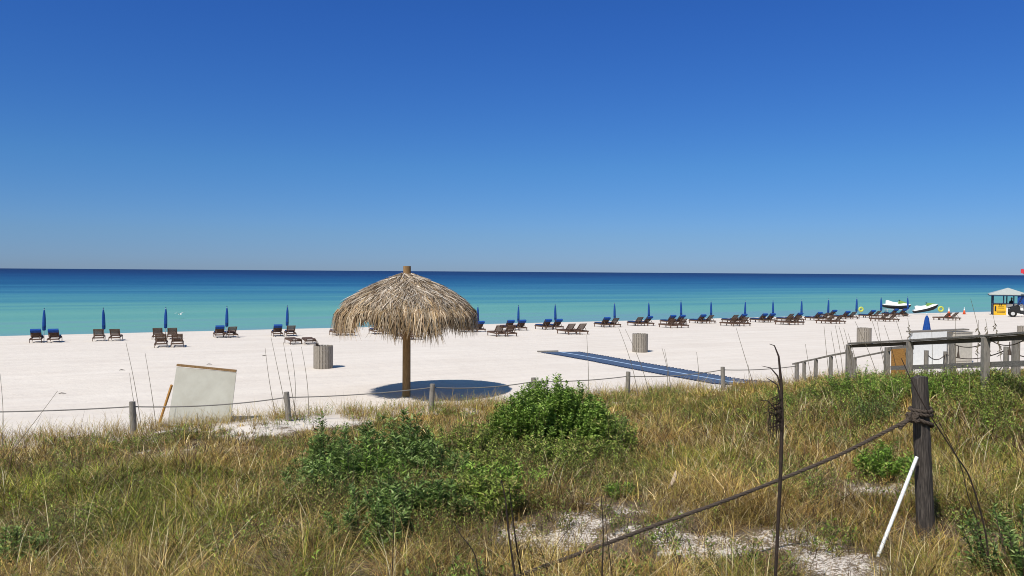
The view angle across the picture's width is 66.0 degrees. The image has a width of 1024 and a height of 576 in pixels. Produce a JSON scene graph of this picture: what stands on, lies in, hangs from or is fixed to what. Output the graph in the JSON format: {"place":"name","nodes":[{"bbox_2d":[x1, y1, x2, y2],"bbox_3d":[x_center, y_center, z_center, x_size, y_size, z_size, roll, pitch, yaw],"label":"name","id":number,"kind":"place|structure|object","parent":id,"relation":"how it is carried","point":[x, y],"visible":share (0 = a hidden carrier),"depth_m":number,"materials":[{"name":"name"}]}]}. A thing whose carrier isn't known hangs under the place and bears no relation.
{"place":"outdoors","nodes":[
{"label":"outdoors","id":0,"kind":"place"},
{"bbox_2d":[0,366,890,448],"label":"sparse grass","id":1,"kind":"structure","parent":0,"point":[356,412],"depth_m":19.40,"materials":[{"name":"plant"}]},
{"bbox_2d":[0,312,1023,575],"bbox_3d":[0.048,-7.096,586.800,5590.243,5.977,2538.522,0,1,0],"label":"ground","id":2,"kind":"structure","parent":0,"point":[80,374],"depth_m":30.15,"materials":[{"name":"white sand"}]},
{"bbox_2d":[0,524,53,564],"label":"shrub","id":3,"kind":"object","parent":2,"relation":"on","point":[11,539],"visible":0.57,"depth_m":7.48,"materials":[{"name":"green plant"}]},
{"bbox_2d":[29,329,43,342],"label":"beach lounger","id":4,"kind":"object","parent":2,"relation":"on","point":[35,333],"visible":1,"depth_m":44.02,"materials":[{"name":"blue wood"}]},
{"bbox_2d":[42,308,45,330],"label":"beach umbrella","id":5,"kind":"object","parent":2,"relation":"on","point":[44,322],"visible":1,"depth_m":44.48,"materials":[{"name":"fabric"}]},
{"bbox_2d":[47,329,61,340],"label":"beach lounger","id":6,"kind":"object","parent":2,"relation":"on","point":[53,333],"visible":0.99,"depth_m":44.14,"materials":[{"name":"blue wood"}]},
{"bbox_2d":[92,329,104,340],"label":"beach lounger","id":7,"kind":"object","parent":2,"relation":"on","point":[99,331],"visible":1,"depth_m":45.29,"materials":[{"name":"brown wood"}]},
{"bbox_2d":[108,329,122,340],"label":"beach lounger","id":8,"kind":"object","parent":2,"relation":"on","point":[114,332],"visible":0.98,"depth_m":45.52,"materials":[{"name":"brown wood"}]},
{"bbox_2d":[152,328,163,337],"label":"beach lounger","id":9,"kind":"object","parent":2,"relation":"on","point":[157,330],"visible":0.7,"depth_m":47.05,"materials":[{"name":"brown wood"}]},
{"bbox_2d":[154,334,167,347],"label":"beach lounger","id":10,"kind":"object","parent":2,"relation":"on","point":[158,339],"visible":0.98,"depth_m":40.26,"materials":[{"name":"brown wood"}]},
{"bbox_2d":[167,328,176,337],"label":"beach lounger","id":11,"kind":"object","parent":2,"relation":"on","point":[170,331],"visible":0.77,"depth_m":47.30,"materials":[{"name":"brown wood"}]},
{"bbox_2d":[171,334,183,346],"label":"beach lounger","id":12,"kind":"object","parent":2,"relation":"on","point":[178,337],"visible":0.98,"depth_m":40.51,"materials":[{"name":"brown wood"}]},
{"bbox_2d":[158,364,236,426],"bbox_3d":[-7.742,2.648,19.126,1.940,1.545,1.030,0,1,-6],"label":"leaning panel","id":13,"kind":"object","parent":2,"relation":"on","point":[201,385],"visible":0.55,"depth_m":19.16,"materials":[{"name":"laminate"}]},
{"bbox_2d":[213,325,224,336],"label":"beach lounger","id":14,"kind":"object","parent":2,"relation":"on","point":[219,328],"visible":0.98,"depth_m":48.62,"materials":[{"name":"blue wood"}]},
{"bbox_2d":[223,326,237,337],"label":"beach lounger","id":15,"kind":"object","parent":2,"relation":"on","point":[231,330],"visible":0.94,"depth_m":48.97,"materials":[{"name":"brown wood"}]},
{"bbox_2d":[271,324,282,336],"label":"beach lounger","id":16,"kind":"object","parent":2,"relation":"on","point":[277,327],"visible":0.99,"depth_m":49.99,"materials":[{"name":"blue wood"}]},
{"bbox_2d":[284,337,301,344],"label":"beach lounger","id":17,"kind":"object","parent":2,"relation":"on","point":[292,339],"visible":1,"depth_m":42.20,"materials":[{"name":"brown wood"}]},
{"bbox_2d":[279,448,345,496],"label":"shrub","id":18,"kind":"object","parent":2,"relation":"on","point":[304,468],"visible":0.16,"depth_m":9.96,"materials":[{"name":"green plant"}]},
{"bbox_2d":[313,345,332,368],"bbox_3d":[-7.372,2.685,30.783,0.742,0.900,0.742,1,1,34],"label":"trash bin","id":19,"kind":"object","parent":2,"relation":"on","point":[322,356],"visible":1,"depth_m":30.47,"materials":[{"name":"grey wood"}]},
{"bbox_2d":[303,410,356,476],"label":"shrub","id":20,"kind":"object","parent":2,"relation":"on","point":[313,448],"visible":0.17,"depth_m":10.89,"materials":[{"name":"green plant"}]},
{"bbox_2d":[299,444,394,501],"bbox_3d":[-1.975,2.253,9.361,1.193,0.831,0.909,0,1,0],"label":"shrub","id":21,"kind":"object","parent":2,"relation":"on","point":[332,474],"visible":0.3,"depth_m":9.32,"materials":[{"name":"green plant"}]},
{"bbox_2d":[327,420,407,474],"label":"shrub","id":22,"kind":"object","parent":2,"relation":"on","point":[369,435],"visible":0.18,"depth_m":10.42,"materials":[{"name":"green plant"}]},
{"bbox_2d":[320,494,418,551],"bbox_3d":[-1.378,2.311,7.664,1.014,0.540,0.735,0,1,0],"label":"shrub","id":23,"kind":"object","parent":2,"relation":"on","point":[377,515],"visible":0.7,"depth_m":7.62,"materials":[{"name":"green plant"}]},
{"bbox_2d":[319,440,421,498],"bbox_3d":[-1.670,2.252,9.434,1.314,0.841,0.907,0,1,0],"label":"shrub","id":24,"kind":"object","parent":2,"relation":"on","point":[382,460],"visible":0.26,"depth_m":9.41,"materials":[{"name":"green plant"}]},
{"bbox_2d":[343,467,448,527],"bbox_3d":[-1.235,2.231,8.364,1.067,0.702,0.916,0,1,-30],"label":"shrub","id":25,"kind":"object","parent":2,"relation":"on","point":[394,488],"visible":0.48,"depth_m":8.27,"materials":[{"name":"green plant"}]},
{"bbox_2d":[0,362,798,434],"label":"rope fence","id":26,"kind":"object","parent":2,"relation":"on","point":[132,406],"visible":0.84,"depth_m":19.42,"materials":[{"name":"grey wood"}]},
{"bbox_2d":[370,406,438,465],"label":"shrub","id":27,"kind":"object","parent":2,"relation":"on","point":[411,437],"visible":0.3,"depth_m":10.58,"materials":[{"name":"green plant"}]},
{"bbox_2d":[330,266,481,396],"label":"palapa","id":28,"kind":"structure","parent":2,"relation":"on","point":[406,302],"depth_m":22.37,"materials":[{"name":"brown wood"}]},
{"bbox_2d":[387,432,474,480],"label":"shrub","id":29,"kind":"object","parent":2,"relation":"on","point":[431,450],"visible":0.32,"depth_m":10.00,"materials":[{"name":"green plant"}]},
{"bbox_2d":[403,472,486,525],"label":"shrub","id":30,"kind":"object","parent":2,"relation":"on","point":[452,489],"visible":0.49,"depth_m":8.31,"materials":[{"name":"green plant"}]},
{"bbox_2d":[453,520,479,575],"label":"reed stalk","id":31,"kind":"object","parent":2,"relation":"on","point":[471,549],"visible":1,"depth_m":6.24,"materials":[{"name":"brown plant"}]},
{"bbox_2d":[417,410,518,460],"bbox_3d":[-0.747,2.400,12.053,1.756,1.075,1.268,0,1,0],"label":"shrub","id":32,"kind":"object","parent":2,"relation":"on","point":[468,444],"visible":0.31,"depth_m":12.02,"materials":[{"name":"green plant"}]},
{"bbox_2d":[474,321,485,331],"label":"beach lounger","id":33,"kind":"object","parent":2,"relation":"on","point":[480,323],"visible":0.57,"depth_m":53.77,"materials":[{"name":"blue wood"}]},
{"bbox_2d":[441,438,524,476],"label":"shrub","id":34,"kind":"object","parent":2,"relation":"on","point":[491,463],"visible":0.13,"depth_m":10.50,"materials":[{"name":"green plant"}]},
{"bbox_2d":[443,467,525,524],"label":"shrub","id":35,"kind":"object","parent":2,"relation":"on","point":[493,488],"visible":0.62,"depth_m":8.54,"materials":[{"name":"green plant"}]},
{"bbox_2d":[487,325,505,336],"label":"beach lounger","id":36,"kind":"object","parent":2,"relation":"on","point":[499,327],"visible":0.98,"depth_m":48.30,"materials":[{"name":"brown wood"}]},
{"bbox_2d":[456,457,550,492],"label":"shrub","id":37,"kind":"object","parent":2,"relation":"on","point":[507,474],"visible":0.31,"depth_m":9.68,"materials":[{"name":"green plant"}]},
{"bbox_2d":[498,325,516,336],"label":"beach lounger","id":38,"kind":"object","parent":2,"relation":"on","point":[509,328],"visible":0.84,"depth_m":48.48,"materials":[{"name":"brown wood"}]},
{"bbox_2d":[501,480,515,575],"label":"reed stalk","id":39,"kind":"object","parent":2,"relation":"on","point":[513,565],"visible":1,"depth_m":6.04,"materials":[{"name":"brown plant"}]},
{"bbox_2d":[0,362,1023,575],"bbox_3d":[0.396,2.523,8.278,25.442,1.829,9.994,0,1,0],"label":"dune grass","id":40,"kind":"structure","parent":2,"relation":"on","point":[715,488],"depth_m":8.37,"materials":[{"name":"beige plant"}]},
{"bbox_2d":[0,370,1023,575],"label":"dune scrub","id":41,"kind":"object","parent":2,"relation":"on","point":[52,513],"visible":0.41,"depth_m":8.94,"materials":[{"name":"green plant"}]},
{"bbox_2d":[0,365,1023,484],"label":"dune grass","id":42,"kind":"structure","parent":2,"relation":"on","point":[706,392],"depth_m":14.96,"materials":[{"name":"green plant"}]},
{"bbox_2d":[0,365,1023,575],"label":"dune creeper","id":43,"kind":"object","parent":2,"relation":"on","point":[950,392],"visible":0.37,"depth_m":13.10,"materials":[{"name":"green plant"}]},
{"bbox_2d":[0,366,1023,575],"bbox_3d":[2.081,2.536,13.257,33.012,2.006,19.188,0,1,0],"label":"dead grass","id":44,"kind":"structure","parent":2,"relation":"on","point":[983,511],"depth_m":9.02,"materials":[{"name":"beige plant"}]},
{"bbox_2d":[475,400,549,452],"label":"shrub","id":45,"kind":"object","parent":2,"relation":"on","point":[507,435],"visible":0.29,"depth_m":12.73,"materials":[{"name":"green plant"}]},
{"bbox_2d":[509,488,521,575],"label":"reed stalk","id":46,"kind":"object","parent":2,"relation":"on","point":[515,536],"visible":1,"depth_m":6.14,"materials":[{"name":"brown plant"}]},
{"bbox_2d":[515,320,526,330],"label":"beach lounger","id":47,"kind":"object","parent":2,"relation":"on","point":[521,324],"visible":0.84,"depth_m":55.56,"materials":[{"name":"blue wood"}]},
{"bbox_2d":[486,387,568,446],"bbox_3d":[0.227,2.235,12.964,1.428,1.239,1.066,0,1,0],"label":"shrub","id":48,"kind":"object","parent":2,"relation":"on","point":[521,413],"visible":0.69,"depth_m":12.78,"materials":[{"name":"green plant"}]},
{"bbox_2d":[489,430,595,483],"bbox_3d":[0.394,2.499,11.656,1.711,0.819,1.041,0,1,0],"label":"shrub","id":49,"kind":"object","parent":2,"relation":"on","point":[537,450],"visible":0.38,"depth_m":11.66,"materials":[{"name":"green plant"}]},
{"bbox_2d":[518,473,568,496],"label":"shrub","id":50,"kind":"object","parent":2,"relation":"on","point":[550,477],"visible":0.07,"depth_m":9.73,"materials":[{"name":"green plant"}]},
{"bbox_2d":[534,319,552,329],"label":"beach lounger","id":51,"kind":"object","parent":2,"relation":"on","point":[546,323],"visible":0.99,"depth_m":56.46,"materials":[{"name":"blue wood"}]},
{"bbox_2d":[488,372,619,447],"bbox_3d":[0.742,2.185,13.656,2.364,1.511,2.006,0,1,0],"label":"shrub","id":52,"kind":"object","parent":2,"relation":"on","point":[570,408],"visible":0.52,"depth_m":13.34,"materials":[{"name":"green plant"}]},
{"bbox_2d":[546,319,563,329],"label":"beach lounger","id":53,"kind":"object","parent":2,"relation":"on","point":[557,322],"visible":0.86,"depth_m":56.58,"materials":[{"name":"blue wood"}]},
{"bbox_2d":[556,324,577,334],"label":"beach lounger","id":54,"kind":"object","parent":2,"relation":"on","point":[568,328],"visible":0.98,"depth_m":50.38,"materials":[{"name":"brown wood"}]},
{"bbox_2d":[531,425,626,467],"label":"shrub","id":55,"kind":"object","parent":2,"relation":"on","point":[609,447],"visible":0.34,"depth_m":12.20,"materials":[{"name":"green plant"}]},
{"bbox_2d":[571,323,588,334],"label":"beach lounger","id":56,"kind":"object","parent":2,"relation":"on","point":[582,328],"visible":0.81,"depth_m":50.36,"materials":[{"name":"brown wood"}]},
{"bbox_2d":[601,497,603,575],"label":"reed stalk","id":57,"kind":"object","parent":2,"relation":"on","point":[602,540],"visible":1,"depth_m":6.04,"materials":[{"name":"brown plant"}]},
{"bbox_2d":[594,317,611,327],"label":"beach lounger","id":58,"kind":"object","parent":2,"relation":"on","point":[605,321],"visible":1,"depth_m":59.52,"materials":[{"name":"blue wood"}]},
{"bbox_2d":[590,411,638,455],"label":"shrub","id":59,"kind":"object","parent":2,"relation":"on","point":[630,438],"visible":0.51,"depth_m":12.99,"materials":[{"name":"green plant"}]},
{"bbox_2d":[597,411,632,447],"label":"shrub","id":60,"kind":"object","parent":2,"relation":"on","point":[625,423],"visible":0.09,"depth_m":13.95,"materials":[{"name":"green plant"}]},
{"bbox_2d":[604,480,640,499],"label":"shrub","id":61,"kind":"object","parent":2,"relation":"on","point":[610,486],"visible":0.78,"depth_m":9.80,"materials":[{"name":"green plant"}]},
{"bbox_2d":[627,317,644,325],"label":"beach lounger","id":62,"kind":"object","parent":2,"relation":"on","point":[638,320],"visible":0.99,"depth_m":61.59,"materials":[{"name":"brown wood"}]},
{"bbox_2d":[632,333,647,352],"bbox_3d":[6.152,2.634,37.861,0.742,0.900,0.742,0,1,-26],"label":"trash bin","id":63,"kind":"object","parent":2,"relation":"on","point":[640,342],"visible":0.98,"depth_m":37.57,"materials":[{"name":"wood"}]},
{"bbox_2d":[635,316,654,325],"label":"beach lounger","id":64,"kind":"object","parent":2,"relation":"on","point":[647,320],"visible":0.82,"depth_m":61.73,"materials":[{"name":"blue wood"}]},
{"bbox_2d":[537,350,784,384],"bbox_3d":[5.480,3.081,31.306,1.996,0.275,14.098,0,1,-29],"label":"beach mat","id":65,"kind":"object","parent":2,"relation":"on","point":[645,367],"visible":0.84,"depth_m":31.32,"materials":[{"name":"blue fabric"}]},
{"bbox_2d":[658,319,677,327],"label":"beach lounger","id":66,"kind":"object","parent":2,"relation":"on","point":[670,323],"visible":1,"depth_m":58.31,"materials":[{"name":"brown wood"}]},
{"bbox_2d":[660,315,677,322],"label":"beach lounger","id":67,"kind":"object","parent":2,"relation":"on","point":[669,318],"visible":0.81,"depth_m":64.51,"materials":[{"name":"brown wood"}]},
{"bbox_2d":[688,314,707,323],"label":"beach lounger","id":68,"kind":"object","parent":2,"relation":"on","point":[701,318],"visible":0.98,"depth_m":65.81,"materials":[{"name":"brown wood"}]},
{"bbox_2d":[719,317,739,325],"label":"beach lounger","id":69,"kind":"object","parent":2,"relation":"on","point":[734,319],"visible":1,"depth_m":61.12,"materials":[{"name":"brown wood"}]},
{"bbox_2d":[749,313,768,322],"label":"beach lounger","id":70,"kind":"object","parent":2,"relation":"on","point":[762,316],"visible":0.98,"depth_m":66.65,"materials":[{"name":"brown wood"}]},
{"bbox_2d":[761,344,783,575],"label":"reed stalk","id":71,"kind":"object","parent":2,"relation":"on","point":[779,422],"visible":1,"depth_m":5.62,"materials":[{"name":"brown plant"}]},
{"bbox_2d":[774,316,795,324],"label":"beach lounger","id":72,"kind":"object","parent":2,"relation":"on","point":[789,319],"visible":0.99,"depth_m":62.26,"materials":[{"name":"brown wood"}]},
{"bbox_2d":[804,312,823,319],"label":"beach lounger","id":73,"kind":"object","parent":2,"relation":"on","point":[817,315],"visible":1,"depth_m":70.06,"materials":[{"name":"brown wood"}]},
{"bbox_2d":[792,351,852,380],"bbox_3d":[9.312,2.533,23.739,0.135,1.578,3.108,0,1,-10],"label":"ramp handrail","id":74,"kind":"object","parent":2,"relation":"on","point":[816,366],"visible":0.53,"depth_m":24.00,"materials":[{"name":"grey wood"}]},
{"bbox_2d":[802,377,843,401],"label":"shrub","id":75,"kind":"object","parent":2,"relation":"on","point":[816,391],"visible":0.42,"depth_m":17.70,"materials":[{"name":"green plant"}]},
{"bbox_2d":[815,315,837,323],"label":"beach lounger","id":76,"kind":"object","parent":2,"relation":"on","point":[831,317],"visible":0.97,"depth_m":63.71,"materials":[{"name":"brown wood"}]},
{"bbox_2d":[857,327,871,343],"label":"trash bin","id":77,"kind":"object","parent":2,"relation":"on","point":[866,333],"visible":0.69,"depth_m":42.76,"materials":[{"name":"wood"}]},
{"bbox_2d":[822,360,909,395],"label":"shrub","id":78,"kind":"object","parent":2,"relation":"on","point":[845,380],"visible":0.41,"depth_m":16.89,"materials":[{"name":"green plant"}]},
{"bbox_2d":[853,351,883,378],"bbox_3d":[10.461,2.536,23.056,0.119,1.525,1.380,0,1,-18],"label":"ramp handrail","id":79,"kind":"object","parent":2,"relation":"on","point":[854,365],"visible":0.27,"depth_m":23.60,"materials":[{"name":"grey wood"}]},
{"bbox_2d":[846,389,900,424],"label":"shrub","id":80,"kind":"object","parent":2,"relation":"on","point":[868,409],"visible":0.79,"depth_m":14.01,"materials":[{"name":"green plant"}]},
{"bbox_2d":[852,439,913,482],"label":"shrub","id":81,"kind":"object","parent":2,"relation":"on","point":[875,464],"visible":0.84,"depth_m":10.21,"materials":[{"name":"green plant"}]},
{"bbox_2d":[876,456,918,556],"bbox_3d":[3.593,2.062,7.363,0.681,0.907,0.033,0,1,-33],"label":"white pipe","id":82,"kind":"object","parent":2,"relation":"on","point":[902,493],"visible":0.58,"depth_m":7.37,"materials":[{"name":"plastic"}]},
{"bbox_2d":[891,348,905,374],"bbox_3d":[9.988,2.017,20.309,0.011,1.002,0.737,0,1,-8],"label":"plywood board","id":83,"kind":"object","parent":2,"relation":"on","point":[898,354],"visible":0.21,"depth_m":20.35,"materials":[{"name":"orange wood"}]},
{"bbox_2d":[864,373,933,402],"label":"shrub","id":84,"kind":"object","parent":2,"relation":"on","point":[886,388],"visible":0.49,"depth_m":15.41,"materials":[{"name":"green plant"}]},
{"bbox_2d":[898,375,934,544],"bbox_3d":[3.882,1.815,7.607,0.459,1.936,0.225,0,1,-23],"label":"rope post","id":85,"kind":"object","parent":2,"relation":"on","point":[923,474],"visible":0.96,"depth_m":7.57,"materials":[{"name":"wood"}]},
{"bbox_2d":[516,415,914,575],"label":"thick rope","id":86,"kind":"object","parent":85,"relation":"hanging from","point":[744,493],"visible":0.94,"depth_m":7.04,"materials":[{"name":"brown fabric"}]},
{"bbox_2d":[912,302,937,312],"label":"jet ski","id":87,"kind":"object","parent":2,"relation":"on","point":[927,307],"visible":1,"depth_m":87.28,"materials":[{"name":"white plastic"}]},
{"bbox_2d":[922,313,930,329],"bbox_3d":[18.959,2.264,36.052,0.439,2.231,0.439,1,1,11],"label":"market umbrella","id":88,"kind":"object","parent":2,"relation":"on","point":[926,325],"visible":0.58,"depth_m":35.97,"materials":[{"name":"fabric"}]},
{"bbox_2d":[845,331,1023,390],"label":"wooden railing","id":89,"kind":"object","parent":2,"relation":"on","point":[984,364],"visible":0.73,"depth_m":15.92,"materials":[{"name":"grey wood"}]},
{"bbox_2d":[906,328,968,364],"bbox_3d":[18.119,2.537,33.570,3.154,1.564,0.332,0,1,-18],"label":"counter","id":90,"kind":"object","parent":2,"relation":"on","point":[918,354],"visible":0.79,"depth_m":33.24,"materials":[{"name":"white wood"}]},
{"bbox_2d":[904,371,986,398],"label":"shrub","id":91,"kind":"object","parent":2,"relation":"on","point":[938,384],"visible":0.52,"depth_m":14.72,"materials":[{"name":"green plant"}]},
{"bbox_2d":[901,358,989,574],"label":"reed stalk","id":92,"kind":"object","parent":2,"relation":"on","point":[986,539],"visible":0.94,"depth_m":6.33,"materials":[{"name":"brown plant"}]},
{"bbox_2d":[884,340,1019,375],"bbox_3d":[10.419,2.080,18.943,0.323,2.261,5.923,0,1,2],"label":"wooden railing","id":93,"kind":"object","parent":2,"relation":"on","point":[1015,350],"visible":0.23,"depth_m":18.78,"materials":[{"name":"grey wood"}]},
{"bbox_2d":[954,340,1023,357],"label":"hanging rope","id":94,"kind":"object","parent":93,"relation":"hanging from","point":[1009,352],"visible":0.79,"depth_m":15.63,"materials":[{"name":"grey fabric"}]},
{"bbox_2d":[934,411,981,574],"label":"reed stalk","id":95,"kind":"object","parent":2,"relation":"on","point":[965,487],"visible":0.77,"depth_m":6.53,"materials":[{"name":"brown plant"}]},
{"bbox_2d":[947,331,972,362],"bbox_3d":[19.277,2.547,34.017,1.060,1.350,0.560,0,1,-20],"label":"cabinet","id":96,"kind":"object","parent":2,"relation":"on","point":[965,352],"visible":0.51,"depth_m":33.79,"materials":[{"name":"white"}]},
{"bbox_2d":[924,346,1023,374],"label":"rope fence","id":97,"kind":"object","parent":2,"relation":"on","point":[946,355],"visible":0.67,"depth_m":20.19,"materials":[{"name":"grey wood"}]},
{"bbox_2d":[952,374,1023,413],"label":"shrub","id":98,"kind":"object","parent":2,"relation":"on","point":[982,399],"visible":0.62,"depth_m":13.39,"materials":[{"name":"green plant"}]},
{"bbox_2d":[957,502,1023,575],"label":"shrub","id":99,"kind":"object","parent":2,"relation":"on","point":[1013,544],"visible":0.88,"depth_m":6.40,"materials":[{"name":"green plant"}]},
{"bbox_2d":[994,304,1005,314],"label":"sign board","id":100,"kind":"object","parent":2,"relation":"on","point":[999,309],"visible":0.91,"depth_m":82.61,"materials":[{"name":"yellow plastic"}]},
{"bbox_2d":[988,288,1023,314],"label":"beach kiosk","id":101,"kind":"object","parent":2,"relation":"on","point":[1006,292],"visible":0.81,"depth_m":82.58,"materials":[{"name":"metal"}]},
{"bbox_2d":[1007,298,1023,316],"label":"utility vehicle","id":102,"kind":"object","parent":2,"relation":"on","point":[1013,311],"visible":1,"depth_m":76.72,"materials":[{"name":"rubber"}]},
{"bbox_2d":[0,268,1023,335],"bbox_3d":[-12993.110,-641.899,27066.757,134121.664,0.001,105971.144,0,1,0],"label":"water","id":103,"kind":"structure","parent":0,"point":[73,301],"depth_m":157.15,"materials":[{"name":"teal liquid"}]},
{"bbox_2d":[0,0,1023,274],"label":"sky","id":104,"kind":"structure","parent":0,"point":[620,136],"materials":[{"name":"blue"}]},
{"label":"beach cart","id":105,"kind":"object","parent":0,"visible":0},
{"bbox_2d":[882,300,910,308],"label":"jet ski","id":106,"kind":"object","parent":105,"relation":"on","point":[899,304],"visible":0.87,"depth_m":81.22,"materials":[{"name":"white plastic"}]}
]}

